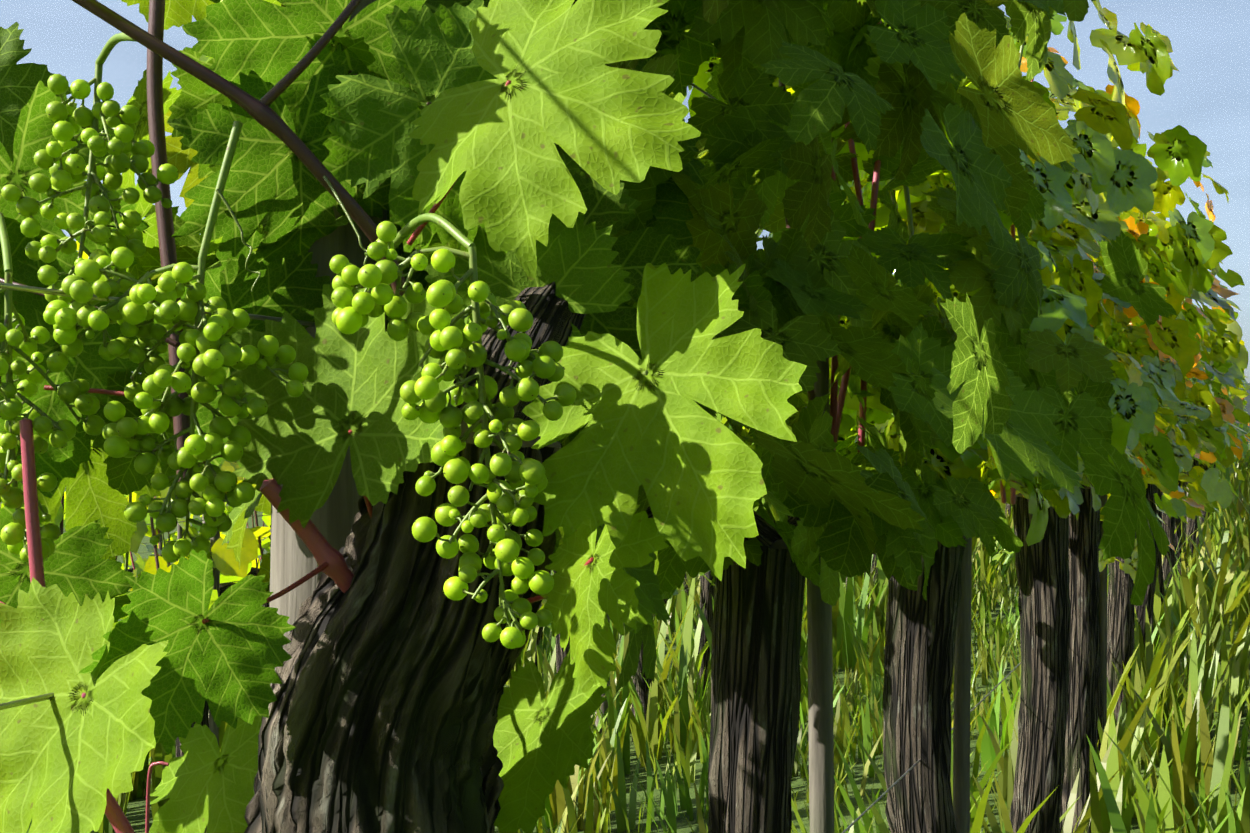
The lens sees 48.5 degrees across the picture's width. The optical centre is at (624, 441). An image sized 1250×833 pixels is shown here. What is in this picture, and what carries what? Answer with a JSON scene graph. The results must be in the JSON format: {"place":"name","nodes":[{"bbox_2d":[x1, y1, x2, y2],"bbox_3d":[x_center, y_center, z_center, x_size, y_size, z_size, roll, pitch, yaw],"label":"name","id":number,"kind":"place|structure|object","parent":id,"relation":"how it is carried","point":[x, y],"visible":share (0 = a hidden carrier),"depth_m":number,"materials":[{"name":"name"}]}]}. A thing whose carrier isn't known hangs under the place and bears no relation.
{"place":"outdoors","nodes":[
{"label":"outdoors","id":0,"kind":"place"},
{"bbox_2d":[0,443,1249,832],"bbox_3d":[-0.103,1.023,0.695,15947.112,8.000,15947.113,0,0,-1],"label":"terrain","id":1,"kind":"structure","parent":0,"point":[134,813],"depth_m":4.84,"materials":[{"name":"green plant"}]},
{"bbox_2d":[42,0,1189,832],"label":"trellis posts","id":2,"kind":"object","parent":1,"relation":"on","point":[292,558],"visible":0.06,"depth_m":1.37,"materials":[{"name":"grey wood"}]},
{"bbox_2d":[0,83,1109,832],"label":"trellis wires","id":3,"kind":"object","parent":2,"relation":"attached to","point":[58,293],"depth_m":0.62,"materials":[{"name":"grey metal"}]},
{"bbox_2d":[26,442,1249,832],"bbox_3d":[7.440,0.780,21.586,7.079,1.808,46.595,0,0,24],"label":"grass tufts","id":4,"kind":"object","parent":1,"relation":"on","point":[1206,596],"visible":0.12,"depth_m":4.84,"materials":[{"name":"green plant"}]},
{"bbox_2d":[128,281,1214,832],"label":"vine trunks","id":5,"kind":"object","parent":1,"relation":"on","point":[394,673],"visible":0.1,"depth_m":1.25,"materials":[{"name":"brown plant"}]},
{"bbox_2d":[0,0,1033,832],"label":"vine branches","id":6,"kind":"object","parent":5,"relation":"attached to","point":[330,560],"visible":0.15,"depth_m":0.63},
{"bbox_2d":[0,212,104,562],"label":"grape bunch","id":7,"kind":"object","parent":6,"relation":"on","point":[15,342],"visible":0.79,"depth_m":0.61,"materials":[{"name":"green food"}]},
{"bbox_2d":[1,33,177,332],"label":"grape cluster","id":8,"kind":"object","parent":6,"relation":"attached to","point":[69,118],"visible":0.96,"depth_m":0.64,"materials":[{"name":"green food"}]},
{"bbox_2d":[43,121,308,562],"bbox_3d":[-0.198,-0.043,0.609,0.095,0.195,0.075,0,0,30],"label":"grape cluster","id":9,"kind":"object","parent":6,"relation":"hanging from","point":[138,307],"visible":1,"depth_m":0.60,"materials":[{"name":"green food"}]},
{"bbox_2d":[0,0,704,443],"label":"vine leaves","id":10,"kind":"object","parent":6,"relation":"attached to","point":[664,236],"visible":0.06,"depth_m":0.94,"materials":[{"name":"green plant"}]},
{"bbox_2d":[329,213,575,648],"bbox_3d":[-0.081,-0.006,0.570,0.117,0.181,0.069,0,0,36],"label":"grape cluster","id":11,"kind":"object","parent":6,"relation":"hanging from","point":[449,339],"visible":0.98,"depth_m":0.56,"materials":[{"name":"green food"}]},
{"bbox_2d":[0,0,1249,832],"bbox_3d":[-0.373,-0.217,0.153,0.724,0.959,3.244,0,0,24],"label":"vine leaves","id":12,"kind":"object","parent":6,"relation":"attached to","point":[736,334],"visible":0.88,"depth_m":0.74,"materials":[{"name":"green plant"}]},
{"bbox_2d":[0,0,1249,381],"bbox_3d":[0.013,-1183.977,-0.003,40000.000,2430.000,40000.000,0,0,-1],"label":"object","id":13,"kind":"structure","parent":0,"point":[1244,72],"depth_m":8072.40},
{"bbox_2d":[0,0,1249,382],"label":"sky","id":14,"kind":"structure","parent":0,"point":[123,45],"materials":[{"name":"blue"}]},
{"bbox_2d":[1244,383,1249,442],"bbox_3d":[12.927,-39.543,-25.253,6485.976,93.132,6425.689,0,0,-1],"label":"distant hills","id":15,"kind":"structure","parent":0,"point":[1247,399],"depth_m":1191.46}
]}

